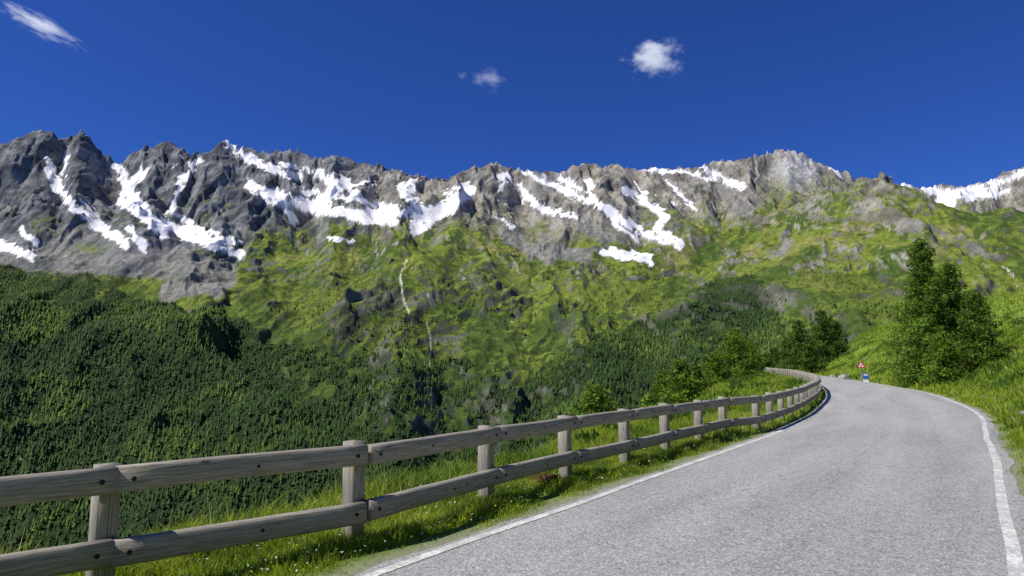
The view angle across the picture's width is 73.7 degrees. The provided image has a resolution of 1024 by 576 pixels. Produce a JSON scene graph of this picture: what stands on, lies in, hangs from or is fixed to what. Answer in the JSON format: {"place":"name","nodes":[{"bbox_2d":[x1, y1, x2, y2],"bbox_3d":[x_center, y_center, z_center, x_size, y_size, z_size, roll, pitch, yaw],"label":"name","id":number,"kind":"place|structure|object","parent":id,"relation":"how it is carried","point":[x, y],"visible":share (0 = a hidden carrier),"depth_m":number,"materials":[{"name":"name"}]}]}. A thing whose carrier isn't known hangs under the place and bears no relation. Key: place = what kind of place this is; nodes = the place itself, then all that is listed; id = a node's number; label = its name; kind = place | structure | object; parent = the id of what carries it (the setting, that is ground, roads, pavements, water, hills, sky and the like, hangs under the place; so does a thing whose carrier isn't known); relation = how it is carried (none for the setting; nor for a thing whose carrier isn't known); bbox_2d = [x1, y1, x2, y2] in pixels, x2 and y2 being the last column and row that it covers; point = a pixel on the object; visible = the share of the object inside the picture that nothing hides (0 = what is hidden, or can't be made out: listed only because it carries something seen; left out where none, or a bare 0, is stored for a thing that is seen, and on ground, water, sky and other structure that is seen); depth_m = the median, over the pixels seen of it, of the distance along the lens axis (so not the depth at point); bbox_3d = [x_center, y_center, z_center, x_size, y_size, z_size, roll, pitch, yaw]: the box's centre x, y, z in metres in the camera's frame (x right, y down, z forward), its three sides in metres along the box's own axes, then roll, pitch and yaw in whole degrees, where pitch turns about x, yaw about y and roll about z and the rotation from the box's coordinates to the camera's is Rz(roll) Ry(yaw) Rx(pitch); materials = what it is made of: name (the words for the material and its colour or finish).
{"place":"outdoors","nodes":[
{"label":"outdoors","id":0,"kind":"place"},
{"bbox_2d":[0,129,1023,553],"bbox_3d":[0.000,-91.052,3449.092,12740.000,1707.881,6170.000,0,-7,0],"label":"mountains","id":1,"kind":"structure","parent":0,"point":[234,231],"depth_m":2383.21,"materials":[{"name":"green plant"}]},
{"bbox_2d":[0,256,898,554],"bbox_3d":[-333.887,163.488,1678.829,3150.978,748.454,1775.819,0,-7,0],"label":"distant conifer forest","id":2,"kind":"object","parent":1,"relation":"on","point":[104,326],"visible":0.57,"depth_m":1527.05,"materials":[{"name":"green plant"}]},
{"bbox_2d":[0,0,1023,188],"label":"sky","id":3,"kind":"structure","parent":0,"point":[917,93],"materials":[{"name":"blue"}]},
{"bbox_2d":[0,289,1023,575],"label":"ground","id":4,"kind":"structure","parent":0,"point":[368,561],"depth_m":9.95,"materials":[{"name":"green plant"}]},
{"bbox_2d":[0,367,821,575],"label":"wooden guardrail fence","id":5,"kind":"object","parent":4,"relation":"on","point":[104,550],"visible":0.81,"depth_m":6.28,"materials":[{"name":"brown wood"}]},
{"bbox_2d":[181,415,795,575],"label":"white meadow flowers","id":6,"kind":"object","parent":4,"relation":"on","point":[426,512],"visible":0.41,"depth_m":6.79,"materials":[{"name":"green plant"}]},
{"bbox_2d":[166,400,817,575],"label":"yellow meadow flowers","id":7,"kind":"object","parent":4,"relation":"on","point":[476,495],"visible":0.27,"depth_m":7.94,"materials":[{"name":"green plant"}]},
{"bbox_2d":[527,471,563,484],"bbox_3d":[0.538,2.802,10.056,0.658,0.217,0.578,0,-7,0],"label":"dock plant","id":8,"kind":"object","parent":4,"relation":"on","point":[545,476],"visible":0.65,"depth_m":9.98,"materials":[{"name":"plant"}]},
{"bbox_2d":[567,381,619,430],"bbox_3d":[5.330,9.116,45.084,4.642,5.919,4.890,6,-9,-42],"label":"larch tree","id":9,"kind":"object","parent":4,"relation":"on","point":[594,401],"visible":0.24,"depth_m":45.19,"materials":[{"name":"green plant"}]},
{"bbox_2d":[639,390,660,419],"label":"larch tree","id":10,"kind":"object","parent":4,"relation":"on","point":[652,399],"visible":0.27,"depth_m":49.20,"materials":[{"name":"green plant"}]},
{"bbox_2d":[640,368,671,406],"bbox_3d":[13.440,9.846,61.224,4.059,5.329,4.457,-6,-9,41],"label":"larch tree","id":11,"kind":"object","parent":4,"relation":"on","point":[660,376],"visible":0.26,"depth_m":61.04,"materials":[{"name":"green plant"}]},
{"bbox_2d":[657,356,710,404],"bbox_3d":[13.532,8.111,55.520,4.818,5.105,4.452,2,-7,-19],"label":"larch tree","id":12,"kind":"object","parent":4,"relation":"on","point":[679,376],"visible":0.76,"depth_m":54.91,"materials":[{"name":"green plant"}]},
{"bbox_2d":[684,364,708,394],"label":"larch tree","id":13,"kind":"object","parent":4,"relation":"on","point":[697,372],"visible":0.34,"depth_m":70.88,"materials":[{"name":"green plant"}]},
{"bbox_2d":[698,350,734,387],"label":"larch tree","id":14,"kind":"object","parent":4,"relation":"on","point":[713,370],"visible":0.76,"depth_m":77.01,"materials":[{"name":"green plant"}]},
{"bbox_2d":[707,327,761,377],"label":"larch tree","id":15,"kind":"object","parent":4,"relation":"on","point":[735,358],"visible":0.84,"depth_m":83.87,"materials":[{"name":"green plant"}]},
{"bbox_2d":[741,343,768,374],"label":"larch tree","id":16,"kind":"object","parent":4,"relation":"on","point":[758,363],"visible":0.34,"depth_m":93.78,"materials":[{"name":"green plant"}]},
{"bbox_2d":[758,354,775,370],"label":"larch tree","id":17,"kind":"object","parent":4,"relation":"on","point":[768,363],"visible":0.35,"depth_m":123.44,"materials":[{"name":"green plant"}]},
{"bbox_2d":[766,347,780,369],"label":"larch tree","id":18,"kind":"object","parent":4,"relation":"on","point":[773,354],"visible":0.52,"depth_m":128.74,"materials":[{"name":"green plant"}]},
{"bbox_2d":[774,338,797,371],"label":"larch tree","id":19,"kind":"object","parent":4,"relation":"on","point":[783,355],"visible":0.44,"depth_m":119.11,"materials":[{"name":"green plant"}]},
{"bbox_2d":[780,320,807,372],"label":"larch tree","id":20,"kind":"object","parent":4,"relation":"on","point":[797,336],"visible":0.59,"depth_m":104.32,"materials":[{"name":"green plant"}]},
{"bbox_2d":[571,308,1023,444],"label":"alpine shrubs","id":21,"kind":"object","parent":4,"relation":"on","point":[735,383],"visible":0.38,"depth_m":41.62,"materials":[{"name":"green plant"}]},
{"bbox_2d":[795,338,824,373],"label":"larch tree","id":22,"kind":"object","parent":4,"relation":"on","point":[809,356],"visible":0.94,"depth_m":96.97,"materials":[{"name":"green plant"}]},
{"bbox_2d":[805,310,843,363],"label":"larch tree","id":23,"kind":"object","parent":4,"relation":"on","point":[823,343],"visible":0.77,"depth_m":111.15,"materials":[{"name":"green plant"}]},
{"bbox_2d":[826,319,850,358],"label":"larch tree","id":24,"kind":"object","parent":4,"relation":"on","point":[842,348],"visible":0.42,"depth_m":117.09,"materials":[{"name":"green plant"}]},
{"bbox_2d":[838,374,849,378],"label":"boulder","id":25,"kind":"object","parent":4,"relation":"on","point":[843,376],"visible":0.57,"depth_m":71.05,"materials":[{"name":"stone"}]},
{"bbox_2d":[857,361,865,382],"bbox_3d":[30.504,7.453,59.571,0.728,2.220,0.096,-3,-7,26],"label":"road warning sign","id":26,"kind":"object","parent":4,"relation":"on","point":[861,365],"visible":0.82,"depth_m":59.59,"materials":[{"name":"metal"}]},
{"bbox_2d":[863,373,868,381],"bbox_3d":[29.813,7.772,57.519,0.440,1.150,0.080,-2,-7,20],"label":"information sign","id":27,"kind":"object","parent":4,"relation":"on","point":[865,376],"visible":0.84,"depth_m":57.51,"materials":[{"name":"metal"}]},
{"bbox_2d":[889,319,913,382],"bbox_3d":[31.602,4.890,53.795,3.462,5.754,3.260,0,-7,0],"label":"larch tree","id":28,"kind":"object","parent":4,"relation":"on","point":[894,380],"visible":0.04,"depth_m":54.03,"materials":[{"name":"green plant"}]},
{"bbox_2d":[883,238,963,384],"bbox_3d":[30.344,1.938,50.111,5.519,11.508,5.469,4,-8,-29],"label":"larch tree","id":29,"kind":"object","parent":4,"relation":"on","point":[925,323],"visible":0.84,"depth_m":49.74,"materials":[{"name":"green plant"}]},
{"bbox_2d":[918,330,969,387],"bbox_3d":[29.076,4.916,45.782,3.255,4.220,3.077,5,-9,-39],"label":"larch tree","id":30,"kind":"object","parent":4,"relation":"on","point":[942,369],"visible":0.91,"depth_m":45.41,"materials":[{"name":"green plant"}]},
{"bbox_2d":[936,262,972,357],"bbox_3d":[33.331,2.107,51.964,4.752,8.413,4.688,4,-8,-32],"label":"larch tree","id":31,"kind":"object","parent":4,"relation":"on","point":[949,280],"visible":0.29,"depth_m":51.89,"materials":[{"name":"green plant"}]},
{"bbox_2d":[950,289,1013,371],"bbox_3d":[31.887,3.115,47.096,3.496,6.086,4.225,0,-7,0],"label":"larch tree","id":32,"kind":"object","parent":4,"relation":"on","point":[979,348],"visible":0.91,"depth_m":46.56,"materials":[{"name":"green plant"}]},
{"bbox_2d":[354,371,1023,575],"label":"road","id":33,"kind":"structure","parent":0,"point":[855,478],"depth_m":7.89,"materials":[{"name":"grey asphalt"}]},
{"bbox_2d":[362,376,1023,575],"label":"road edge lines","id":34,"kind":"object","parent":33,"relation":"on","point":[1015,563],"visible":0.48,"depth_m":7.83,"materials":[{"name":"paint"}]}
]}

